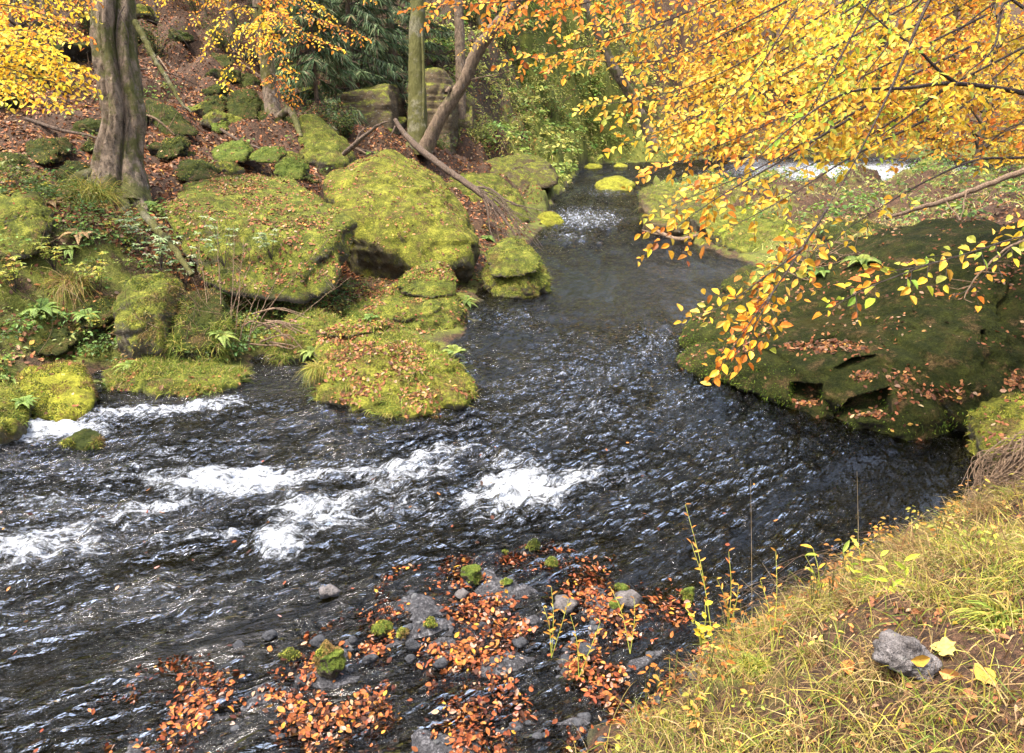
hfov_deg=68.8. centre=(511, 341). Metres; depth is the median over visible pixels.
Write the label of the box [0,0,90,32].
slope beech tree
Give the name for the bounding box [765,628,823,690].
grass tussock
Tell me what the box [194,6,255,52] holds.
bush
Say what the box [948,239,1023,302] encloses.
bare twig
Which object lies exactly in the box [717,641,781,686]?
grass tussock
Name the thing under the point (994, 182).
dead branch
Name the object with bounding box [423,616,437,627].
mossy stone
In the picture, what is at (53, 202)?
fern
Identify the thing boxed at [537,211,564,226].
stream rock
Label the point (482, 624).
pebble
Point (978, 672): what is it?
maple leaf
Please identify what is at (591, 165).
stream rock
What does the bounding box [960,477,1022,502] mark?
grass tussock
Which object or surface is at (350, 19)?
spruce tree
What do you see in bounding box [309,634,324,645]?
pebble
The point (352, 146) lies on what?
dead stick
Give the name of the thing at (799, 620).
straw
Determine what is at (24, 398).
fern
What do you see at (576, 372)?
river water
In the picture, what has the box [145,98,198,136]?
slope stone
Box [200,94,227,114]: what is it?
slope stone
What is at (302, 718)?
fallen leaves
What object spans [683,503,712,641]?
withered plant
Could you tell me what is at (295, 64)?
slope stone
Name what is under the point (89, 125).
slope stone
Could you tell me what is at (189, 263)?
leafy shrub
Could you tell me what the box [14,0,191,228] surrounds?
old beech tree
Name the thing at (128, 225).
leafy shrub
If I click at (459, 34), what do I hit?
slim tree
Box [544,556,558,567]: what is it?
mossy stone
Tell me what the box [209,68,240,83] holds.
slope stone
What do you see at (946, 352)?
mossy boulder
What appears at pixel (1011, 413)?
mossy boulder
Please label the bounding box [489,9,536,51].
bush
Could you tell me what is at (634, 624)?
withered plant
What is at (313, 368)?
grass tussock
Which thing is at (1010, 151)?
beech tree
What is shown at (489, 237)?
fern
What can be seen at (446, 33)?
spruce tree
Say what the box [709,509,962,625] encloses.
dry stems
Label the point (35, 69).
bush
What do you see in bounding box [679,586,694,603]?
mossy stone
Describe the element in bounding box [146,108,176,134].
fallen stick
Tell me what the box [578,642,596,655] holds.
pebble
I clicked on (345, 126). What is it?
bush
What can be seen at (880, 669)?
grass tussock
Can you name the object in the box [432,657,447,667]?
pebble
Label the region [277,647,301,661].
mossy stone
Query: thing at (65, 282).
grass tussock
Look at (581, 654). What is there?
withered plant
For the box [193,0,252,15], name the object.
slope beech tree
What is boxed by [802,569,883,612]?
grass tussock
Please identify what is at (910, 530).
grass tussock
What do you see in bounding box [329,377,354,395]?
grass tussock
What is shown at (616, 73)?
pale tree
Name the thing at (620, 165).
stream rock
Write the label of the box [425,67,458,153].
rock outcrop
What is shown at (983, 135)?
beech tree
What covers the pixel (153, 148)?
slope stone
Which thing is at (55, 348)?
slope stone
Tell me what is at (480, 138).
bush
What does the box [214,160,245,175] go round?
slope stone
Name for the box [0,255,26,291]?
leafy shrub
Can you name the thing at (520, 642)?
pebble
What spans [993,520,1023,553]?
grass tussock
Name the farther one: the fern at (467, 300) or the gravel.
the fern at (467, 300)
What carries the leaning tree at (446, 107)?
on the ground at (422, 742)
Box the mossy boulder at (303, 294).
[164,173,356,303]
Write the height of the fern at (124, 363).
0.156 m
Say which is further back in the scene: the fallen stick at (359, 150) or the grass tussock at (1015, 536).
the fallen stick at (359, 150)
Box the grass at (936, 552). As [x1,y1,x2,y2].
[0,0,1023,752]
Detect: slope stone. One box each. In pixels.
[0,152,30,175]
[0,191,54,258]
[25,137,73,164]
[30,323,84,356]
[48,41,91,63]
[55,160,89,186]
[71,118,101,135]
[74,295,116,327]
[80,139,94,154]
[136,4,159,24]
[138,29,153,43]
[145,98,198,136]
[147,142,188,160]
[157,135,190,159]
[167,28,194,43]
[174,159,221,181]
[187,151,195,156]
[189,100,207,117]
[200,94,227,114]
[200,110,241,133]
[201,83,231,96]
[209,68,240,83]
[210,52,234,68]
[210,119,229,132]
[211,140,253,162]
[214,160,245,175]
[226,88,263,119]
[238,75,259,88]
[241,73,261,89]
[248,145,286,163]
[256,104,287,121]
[273,156,310,179]
[282,151,303,158]
[283,63,302,72]
[283,75,319,91]
[286,116,298,124]
[301,174,321,183]
[397,117,406,134]
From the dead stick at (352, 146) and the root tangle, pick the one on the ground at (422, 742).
the root tangle
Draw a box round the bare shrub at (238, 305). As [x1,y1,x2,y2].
[185,222,349,348]
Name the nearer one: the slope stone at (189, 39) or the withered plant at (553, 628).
the withered plant at (553, 628)
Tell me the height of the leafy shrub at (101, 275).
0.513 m
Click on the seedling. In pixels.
(702, 628)
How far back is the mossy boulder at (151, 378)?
8.17 m
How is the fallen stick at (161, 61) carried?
on the ground at (422, 742)
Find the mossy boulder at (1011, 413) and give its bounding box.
[963,391,1023,467]
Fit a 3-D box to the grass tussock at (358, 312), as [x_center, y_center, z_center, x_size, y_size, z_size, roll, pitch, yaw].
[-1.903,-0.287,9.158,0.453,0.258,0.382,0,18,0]
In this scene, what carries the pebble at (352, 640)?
on the ground at (422, 742)
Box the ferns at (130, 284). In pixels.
[0,197,249,353]
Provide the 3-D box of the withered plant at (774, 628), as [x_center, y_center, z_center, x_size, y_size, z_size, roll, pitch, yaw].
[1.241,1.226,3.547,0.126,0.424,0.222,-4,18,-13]
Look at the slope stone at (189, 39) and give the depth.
21.66 m
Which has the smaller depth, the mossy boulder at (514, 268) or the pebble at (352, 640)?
the pebble at (352, 640)
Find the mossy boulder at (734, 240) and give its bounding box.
[685,207,806,252]
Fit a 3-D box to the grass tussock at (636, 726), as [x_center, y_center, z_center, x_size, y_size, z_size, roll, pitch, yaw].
[0.638,1.863,3.495,0.554,0.408,0.604,-14,22,-36]
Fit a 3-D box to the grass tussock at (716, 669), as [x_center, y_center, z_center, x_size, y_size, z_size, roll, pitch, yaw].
[1.034,1.660,3.613,0.562,0.376,0.490,0,18,0]
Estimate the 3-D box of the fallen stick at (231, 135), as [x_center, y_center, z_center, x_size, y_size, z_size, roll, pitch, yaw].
[-5.513,-4.027,15.427,1.690,0.677,0.246,11,21,31]
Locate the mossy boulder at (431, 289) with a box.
[340,260,468,330]
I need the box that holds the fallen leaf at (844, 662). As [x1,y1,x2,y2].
[840,660,854,673]
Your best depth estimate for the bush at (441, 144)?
20.68 m
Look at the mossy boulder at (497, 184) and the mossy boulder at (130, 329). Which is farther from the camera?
the mossy boulder at (497, 184)
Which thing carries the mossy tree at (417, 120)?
on the ground at (422, 742)
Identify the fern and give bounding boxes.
[12,395,41,408]
[16,298,69,320]
[45,197,69,207]
[57,245,79,258]
[58,228,98,243]
[67,308,100,324]
[112,360,135,373]
[144,201,158,210]
[205,330,240,347]
[297,346,314,360]
[361,313,379,321]
[442,345,465,354]
[459,295,477,307]
[482,235,494,241]
[806,266,829,277]
[839,254,881,266]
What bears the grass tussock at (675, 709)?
on the ground at (422, 742)
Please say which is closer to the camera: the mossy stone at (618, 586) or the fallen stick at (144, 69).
the mossy stone at (618, 586)
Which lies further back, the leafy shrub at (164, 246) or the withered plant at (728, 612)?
the leafy shrub at (164, 246)
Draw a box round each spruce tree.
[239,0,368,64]
[273,0,368,129]
[291,0,408,111]
[324,0,453,87]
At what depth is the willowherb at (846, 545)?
3.69 m
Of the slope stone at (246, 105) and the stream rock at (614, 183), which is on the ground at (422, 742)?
the slope stone at (246, 105)
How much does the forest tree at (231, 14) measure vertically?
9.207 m
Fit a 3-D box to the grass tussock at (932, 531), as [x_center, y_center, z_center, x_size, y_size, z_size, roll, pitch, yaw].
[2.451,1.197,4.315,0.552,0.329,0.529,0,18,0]
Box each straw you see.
[766,569,830,668]
[941,496,986,594]
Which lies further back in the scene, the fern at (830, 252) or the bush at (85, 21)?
the bush at (85, 21)
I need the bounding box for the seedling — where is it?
[685,600,719,645]
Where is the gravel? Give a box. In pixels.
[187,576,736,745]
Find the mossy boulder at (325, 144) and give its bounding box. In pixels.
[294,114,355,175]
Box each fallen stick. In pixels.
[24,117,96,139]
[86,68,196,84]
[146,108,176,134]
[157,56,168,71]
[166,54,178,67]
[220,128,276,163]
[226,38,260,77]
[239,48,260,76]
[349,143,380,155]
[357,147,443,179]
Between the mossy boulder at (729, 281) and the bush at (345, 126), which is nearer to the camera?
the mossy boulder at (729, 281)
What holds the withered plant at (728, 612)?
on the ground at (422, 742)
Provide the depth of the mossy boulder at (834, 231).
11.84 m
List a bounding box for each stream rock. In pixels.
[58,428,105,450]
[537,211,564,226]
[584,163,601,168]
[594,175,635,190]
[613,163,627,166]
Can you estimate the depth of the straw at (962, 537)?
3.33 m
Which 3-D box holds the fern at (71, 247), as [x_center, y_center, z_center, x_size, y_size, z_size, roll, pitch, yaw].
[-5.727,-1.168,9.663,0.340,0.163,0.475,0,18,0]
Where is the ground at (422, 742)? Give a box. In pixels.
[0,0,1023,752]
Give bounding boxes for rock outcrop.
[340,83,405,135]
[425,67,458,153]
[458,95,475,133]
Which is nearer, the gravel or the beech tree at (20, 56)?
the gravel
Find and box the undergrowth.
[0,0,1023,752]
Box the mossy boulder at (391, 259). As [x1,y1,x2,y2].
[322,146,479,283]
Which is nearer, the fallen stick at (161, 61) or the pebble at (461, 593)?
the pebble at (461, 593)
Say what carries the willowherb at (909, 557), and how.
on the ground at (422, 742)
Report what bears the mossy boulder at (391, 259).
on the ground at (422, 742)
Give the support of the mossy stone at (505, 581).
on the ground at (422, 742)
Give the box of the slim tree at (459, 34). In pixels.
[454,0,465,119]
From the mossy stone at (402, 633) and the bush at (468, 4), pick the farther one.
the bush at (468, 4)
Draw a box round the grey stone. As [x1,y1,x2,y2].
[872,629,942,682]
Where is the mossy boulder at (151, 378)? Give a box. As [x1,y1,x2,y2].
[99,352,254,399]
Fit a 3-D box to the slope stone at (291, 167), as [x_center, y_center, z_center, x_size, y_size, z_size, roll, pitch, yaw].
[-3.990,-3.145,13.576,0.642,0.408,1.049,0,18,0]
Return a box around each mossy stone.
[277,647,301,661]
[312,639,345,679]
[370,619,393,637]
[395,627,409,639]
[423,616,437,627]
[460,564,482,584]
[500,577,512,585]
[525,538,540,550]
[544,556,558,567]
[609,599,623,611]
[613,582,629,590]
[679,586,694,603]
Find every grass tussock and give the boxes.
[28,265,107,323]
[37,168,135,222]
[289,359,338,389]
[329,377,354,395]
[345,307,366,316]
[558,651,599,682]
[591,683,682,745]
[648,687,701,733]
[673,639,746,702]
[692,601,755,652]
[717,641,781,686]
[740,583,815,649]
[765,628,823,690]
[779,570,809,607]
[782,583,838,622]
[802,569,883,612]
[803,618,917,714]
[821,553,852,575]
[821,553,894,593]
[827,563,901,609]
[838,519,953,574]
[854,534,938,584]
[875,568,959,615]
[886,518,935,544]
[905,518,954,544]
[918,544,1023,612]
[931,528,985,555]
[935,582,1023,633]
[944,489,1011,532]
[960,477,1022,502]
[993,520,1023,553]
[995,532,1023,576]
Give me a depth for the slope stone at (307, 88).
22.08 m
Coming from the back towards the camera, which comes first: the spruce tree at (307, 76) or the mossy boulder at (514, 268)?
the spruce tree at (307, 76)
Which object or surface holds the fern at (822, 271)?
on the mossy boulder at (946, 352)
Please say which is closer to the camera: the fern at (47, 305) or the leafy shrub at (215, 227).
the fern at (47, 305)
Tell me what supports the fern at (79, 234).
on the ground at (422, 742)
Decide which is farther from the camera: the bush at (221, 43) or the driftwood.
the bush at (221, 43)
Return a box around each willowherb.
[801,544,827,597]
[843,537,874,588]
[875,550,919,592]
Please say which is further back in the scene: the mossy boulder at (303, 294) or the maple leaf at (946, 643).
the mossy boulder at (303, 294)
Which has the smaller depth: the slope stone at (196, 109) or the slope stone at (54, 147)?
the slope stone at (54, 147)
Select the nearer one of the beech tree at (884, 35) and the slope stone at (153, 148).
the slope stone at (153, 148)
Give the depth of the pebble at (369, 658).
4.17 m
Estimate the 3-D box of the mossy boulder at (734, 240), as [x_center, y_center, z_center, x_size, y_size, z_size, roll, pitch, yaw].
[5.079,-2.276,16.046,2.613,0.990,3.469,0,18,0]
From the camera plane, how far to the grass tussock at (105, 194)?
10.89 m
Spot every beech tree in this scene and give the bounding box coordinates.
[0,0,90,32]
[0,0,103,114]
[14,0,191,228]
[153,0,377,136]
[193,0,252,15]
[397,0,1023,386]
[644,0,793,166]
[716,0,836,92]
[754,0,897,161]
[806,0,936,106]
[869,0,1021,162]
[926,1,1023,174]
[954,27,1023,165]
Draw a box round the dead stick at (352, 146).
[342,120,390,155]
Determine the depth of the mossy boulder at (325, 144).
16.26 m
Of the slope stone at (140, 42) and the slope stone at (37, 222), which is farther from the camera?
the slope stone at (140, 42)
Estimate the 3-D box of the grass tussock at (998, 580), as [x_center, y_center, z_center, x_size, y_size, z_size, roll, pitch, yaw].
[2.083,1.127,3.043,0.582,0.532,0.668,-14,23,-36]
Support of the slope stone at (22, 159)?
on the ground at (422, 742)
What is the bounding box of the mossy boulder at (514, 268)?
[476,237,554,298]
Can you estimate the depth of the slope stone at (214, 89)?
18.65 m
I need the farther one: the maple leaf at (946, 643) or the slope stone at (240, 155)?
the slope stone at (240, 155)
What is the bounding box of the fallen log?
[390,118,542,250]
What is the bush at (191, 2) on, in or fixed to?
on the ground at (422, 742)
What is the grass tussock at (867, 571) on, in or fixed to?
on the ground at (422, 742)
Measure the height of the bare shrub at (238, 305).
1.536 m
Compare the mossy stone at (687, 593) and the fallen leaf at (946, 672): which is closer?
the fallen leaf at (946, 672)
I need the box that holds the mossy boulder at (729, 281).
[720,265,758,293]
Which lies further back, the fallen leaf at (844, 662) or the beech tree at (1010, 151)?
the beech tree at (1010, 151)
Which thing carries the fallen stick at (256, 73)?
on the ground at (422, 742)
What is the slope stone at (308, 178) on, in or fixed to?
on the ground at (422, 742)
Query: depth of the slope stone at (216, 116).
16.43 m
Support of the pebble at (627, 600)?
on the gravel
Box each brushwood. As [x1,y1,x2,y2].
[244,307,310,348]
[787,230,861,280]
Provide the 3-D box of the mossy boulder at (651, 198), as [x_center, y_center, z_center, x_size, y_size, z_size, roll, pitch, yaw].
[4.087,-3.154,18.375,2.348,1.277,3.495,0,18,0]
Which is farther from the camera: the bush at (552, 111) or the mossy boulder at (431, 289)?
the bush at (552, 111)
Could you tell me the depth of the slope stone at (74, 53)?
17.66 m
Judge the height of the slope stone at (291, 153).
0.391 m
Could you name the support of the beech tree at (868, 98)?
on the ground at (422, 742)
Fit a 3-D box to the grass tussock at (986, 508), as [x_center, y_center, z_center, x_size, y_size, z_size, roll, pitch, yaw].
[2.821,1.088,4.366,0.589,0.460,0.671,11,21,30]
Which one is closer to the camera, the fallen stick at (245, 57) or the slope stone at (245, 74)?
the slope stone at (245, 74)
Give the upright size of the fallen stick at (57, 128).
0.623 m
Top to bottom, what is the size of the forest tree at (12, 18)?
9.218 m
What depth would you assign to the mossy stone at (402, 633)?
4.38 m
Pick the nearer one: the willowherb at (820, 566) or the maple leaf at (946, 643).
the maple leaf at (946, 643)
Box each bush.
[0,66,35,110]
[6,45,63,80]
[65,0,91,36]
[137,13,186,59]
[182,0,207,13]
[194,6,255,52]
[280,93,347,124]
[328,105,360,137]
[436,132,462,151]
[458,102,511,146]
[463,0,477,14]
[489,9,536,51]
[535,86,579,117]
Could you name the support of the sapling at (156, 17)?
on the ground at (422, 742)
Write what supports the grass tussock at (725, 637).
on the ground at (422, 742)
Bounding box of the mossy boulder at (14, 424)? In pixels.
[0,380,36,444]
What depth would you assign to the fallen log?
15.85 m
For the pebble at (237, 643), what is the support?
on the river water
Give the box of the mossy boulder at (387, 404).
[301,310,478,420]
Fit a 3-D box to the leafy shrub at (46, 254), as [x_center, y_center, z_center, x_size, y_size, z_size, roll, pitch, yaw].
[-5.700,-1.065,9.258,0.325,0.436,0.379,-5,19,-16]
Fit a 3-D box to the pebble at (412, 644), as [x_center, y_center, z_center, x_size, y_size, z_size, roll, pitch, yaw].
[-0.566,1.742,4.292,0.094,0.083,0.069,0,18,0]
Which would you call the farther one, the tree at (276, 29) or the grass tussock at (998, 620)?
the tree at (276, 29)
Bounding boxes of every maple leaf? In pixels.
[930,637,969,655]
[966,663,996,683]
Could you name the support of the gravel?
on the ground at (422, 742)
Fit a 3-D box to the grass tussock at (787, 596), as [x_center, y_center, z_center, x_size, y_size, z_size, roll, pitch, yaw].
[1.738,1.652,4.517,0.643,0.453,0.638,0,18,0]
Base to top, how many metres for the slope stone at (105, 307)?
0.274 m
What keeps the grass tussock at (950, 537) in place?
on the ground at (422, 742)
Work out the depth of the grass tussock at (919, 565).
3.57 m
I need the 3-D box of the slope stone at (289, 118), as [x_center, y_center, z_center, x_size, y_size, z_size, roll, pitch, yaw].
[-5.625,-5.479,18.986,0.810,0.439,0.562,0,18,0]
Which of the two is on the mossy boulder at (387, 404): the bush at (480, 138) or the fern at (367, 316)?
the fern at (367, 316)
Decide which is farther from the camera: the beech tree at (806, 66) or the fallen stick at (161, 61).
the beech tree at (806, 66)
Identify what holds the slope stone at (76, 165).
on the ground at (422, 742)
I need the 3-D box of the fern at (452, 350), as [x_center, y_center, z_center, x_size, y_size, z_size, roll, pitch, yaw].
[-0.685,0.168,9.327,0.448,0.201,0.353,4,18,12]
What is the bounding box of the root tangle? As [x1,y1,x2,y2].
[959,431,1023,511]
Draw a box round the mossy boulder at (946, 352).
[675,218,1023,440]
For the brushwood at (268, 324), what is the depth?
8.90 m
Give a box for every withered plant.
[543,585,570,657]
[567,613,602,676]
[608,586,639,653]
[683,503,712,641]
[716,548,742,629]
[758,547,792,653]
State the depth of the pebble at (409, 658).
4.18 m
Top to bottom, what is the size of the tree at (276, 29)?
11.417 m
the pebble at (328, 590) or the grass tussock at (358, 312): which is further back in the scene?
the grass tussock at (358, 312)
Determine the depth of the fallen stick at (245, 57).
24.80 m
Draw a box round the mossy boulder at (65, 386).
[15,358,98,421]
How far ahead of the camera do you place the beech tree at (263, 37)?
16.51 m
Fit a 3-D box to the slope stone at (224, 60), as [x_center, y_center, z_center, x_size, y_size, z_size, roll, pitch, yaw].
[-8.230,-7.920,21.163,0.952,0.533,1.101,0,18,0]
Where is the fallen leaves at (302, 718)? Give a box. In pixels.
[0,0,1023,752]
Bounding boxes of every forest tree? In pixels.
[1,0,27,50]
[26,0,44,49]
[227,0,240,52]
[477,0,487,30]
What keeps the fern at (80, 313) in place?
on the slope stone at (105, 307)
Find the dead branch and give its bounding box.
[885,168,1023,219]
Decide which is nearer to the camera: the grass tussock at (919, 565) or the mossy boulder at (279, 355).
the grass tussock at (919, 565)
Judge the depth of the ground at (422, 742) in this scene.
14.34 m
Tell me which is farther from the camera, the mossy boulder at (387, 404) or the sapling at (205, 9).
the sapling at (205, 9)
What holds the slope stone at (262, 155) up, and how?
on the ground at (422, 742)
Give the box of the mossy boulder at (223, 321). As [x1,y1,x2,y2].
[158,284,249,364]
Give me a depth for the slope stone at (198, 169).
12.86 m
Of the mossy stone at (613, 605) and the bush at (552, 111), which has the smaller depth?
the mossy stone at (613, 605)
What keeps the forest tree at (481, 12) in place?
on the ground at (422, 742)
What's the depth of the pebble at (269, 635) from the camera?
4.36 m
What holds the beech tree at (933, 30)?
on the ground at (422, 742)
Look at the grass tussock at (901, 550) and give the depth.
3.89 m
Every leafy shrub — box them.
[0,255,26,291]
[32,237,62,271]
[65,251,108,291]
[86,313,107,332]
[114,210,155,248]
[132,217,182,270]
[152,243,196,290]
[192,215,237,266]
[252,228,278,259]
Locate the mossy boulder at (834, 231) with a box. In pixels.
[815,219,891,242]
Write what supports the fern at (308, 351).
on the ground at (422, 742)
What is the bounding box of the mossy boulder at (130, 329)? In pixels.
[106,270,186,359]
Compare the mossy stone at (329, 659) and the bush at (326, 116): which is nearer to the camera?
the mossy stone at (329, 659)
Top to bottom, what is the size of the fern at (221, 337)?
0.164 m
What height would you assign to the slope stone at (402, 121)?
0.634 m
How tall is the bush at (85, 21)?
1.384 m
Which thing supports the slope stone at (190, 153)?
on the ground at (422, 742)
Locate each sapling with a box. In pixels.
[0,0,79,44]
[137,0,163,24]
[173,0,206,15]
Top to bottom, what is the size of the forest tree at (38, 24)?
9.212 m
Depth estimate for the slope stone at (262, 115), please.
17.02 m
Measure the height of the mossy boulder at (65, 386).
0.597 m
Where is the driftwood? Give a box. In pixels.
[642,227,698,241]
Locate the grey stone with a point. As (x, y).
(894, 651)
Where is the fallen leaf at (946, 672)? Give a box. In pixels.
[939,669,963,678]
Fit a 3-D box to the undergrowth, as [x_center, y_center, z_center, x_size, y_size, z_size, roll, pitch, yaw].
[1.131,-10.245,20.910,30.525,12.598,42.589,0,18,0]
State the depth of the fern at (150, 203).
11.52 m
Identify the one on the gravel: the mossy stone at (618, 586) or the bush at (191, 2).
the mossy stone at (618, 586)
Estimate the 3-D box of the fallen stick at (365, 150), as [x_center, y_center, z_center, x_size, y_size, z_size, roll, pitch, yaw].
[-2.886,-4.307,17.947,2.489,0.905,0.180,-4,18,-11]
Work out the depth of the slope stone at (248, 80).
19.88 m
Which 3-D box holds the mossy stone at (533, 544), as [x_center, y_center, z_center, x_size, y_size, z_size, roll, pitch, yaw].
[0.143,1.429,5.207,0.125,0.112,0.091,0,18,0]
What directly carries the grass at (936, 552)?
on the ground at (422, 742)
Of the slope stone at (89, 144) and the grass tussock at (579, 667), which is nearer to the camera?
the grass tussock at (579, 667)
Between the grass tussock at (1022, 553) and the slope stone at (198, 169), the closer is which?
the grass tussock at (1022, 553)
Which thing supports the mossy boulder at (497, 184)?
on the ground at (422, 742)
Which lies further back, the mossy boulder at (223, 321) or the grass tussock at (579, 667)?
the mossy boulder at (223, 321)
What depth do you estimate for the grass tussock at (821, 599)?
3.64 m
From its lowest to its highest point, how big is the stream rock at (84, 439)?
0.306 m
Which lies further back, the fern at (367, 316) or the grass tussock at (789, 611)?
the fern at (367, 316)
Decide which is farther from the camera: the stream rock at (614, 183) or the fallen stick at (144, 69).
the stream rock at (614, 183)
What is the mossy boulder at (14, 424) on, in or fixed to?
on the ground at (422, 742)
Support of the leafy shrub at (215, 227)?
on the mossy boulder at (303, 294)
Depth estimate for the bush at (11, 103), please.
13.87 m
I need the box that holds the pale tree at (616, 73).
[581,0,735,152]
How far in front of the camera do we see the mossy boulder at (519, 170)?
22.98 m
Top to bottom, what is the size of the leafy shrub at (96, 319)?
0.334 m
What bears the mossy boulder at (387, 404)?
on the ground at (422, 742)
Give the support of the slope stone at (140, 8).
on the ground at (422, 742)
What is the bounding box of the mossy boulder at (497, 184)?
[446,171,529,222]
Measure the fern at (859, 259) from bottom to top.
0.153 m
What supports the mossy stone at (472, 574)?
on the ground at (422, 742)
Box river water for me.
[0,156,1016,752]
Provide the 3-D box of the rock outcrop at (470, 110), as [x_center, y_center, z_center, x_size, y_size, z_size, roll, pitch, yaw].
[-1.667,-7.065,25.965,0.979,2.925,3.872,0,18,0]
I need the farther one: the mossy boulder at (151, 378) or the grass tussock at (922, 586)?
the mossy boulder at (151, 378)
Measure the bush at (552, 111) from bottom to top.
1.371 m
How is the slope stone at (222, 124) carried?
on the ground at (422, 742)
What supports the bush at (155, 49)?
on the ground at (422, 742)
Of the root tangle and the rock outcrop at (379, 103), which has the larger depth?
the rock outcrop at (379, 103)
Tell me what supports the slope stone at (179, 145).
on the ground at (422, 742)
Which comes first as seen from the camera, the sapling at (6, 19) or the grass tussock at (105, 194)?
the grass tussock at (105, 194)
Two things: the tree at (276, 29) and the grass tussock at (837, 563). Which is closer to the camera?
the grass tussock at (837, 563)
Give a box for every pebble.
[232,640,244,647]
[262,629,277,640]
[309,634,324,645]
[319,584,339,598]
[347,636,357,644]
[362,653,378,663]
[404,654,415,663]
[405,638,420,651]
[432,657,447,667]
[454,588,468,598]
[476,622,486,627]
[511,637,528,647]
[553,594,578,613]
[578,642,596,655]
[614,589,642,608]
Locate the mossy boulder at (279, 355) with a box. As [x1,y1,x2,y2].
[260,305,341,364]
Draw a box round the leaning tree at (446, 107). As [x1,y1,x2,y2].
[419,0,521,154]
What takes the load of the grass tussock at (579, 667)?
on the ground at (422, 742)
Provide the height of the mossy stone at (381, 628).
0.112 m
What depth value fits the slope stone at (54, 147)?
12.20 m
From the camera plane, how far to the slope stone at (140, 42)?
22.13 m
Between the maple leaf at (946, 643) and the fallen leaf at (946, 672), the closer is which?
the fallen leaf at (946, 672)
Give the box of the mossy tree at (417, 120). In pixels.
[406,0,427,154]
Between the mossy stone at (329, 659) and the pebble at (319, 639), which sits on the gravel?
the mossy stone at (329, 659)
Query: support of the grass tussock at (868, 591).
on the ground at (422, 742)
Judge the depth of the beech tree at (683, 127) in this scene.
33.80 m
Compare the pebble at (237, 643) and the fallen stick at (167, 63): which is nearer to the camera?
the pebble at (237, 643)
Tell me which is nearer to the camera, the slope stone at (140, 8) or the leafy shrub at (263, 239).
the leafy shrub at (263, 239)
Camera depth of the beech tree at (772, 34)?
43.48 m
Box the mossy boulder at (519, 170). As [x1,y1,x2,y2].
[484,154,559,188]
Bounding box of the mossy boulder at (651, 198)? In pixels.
[637,183,716,235]

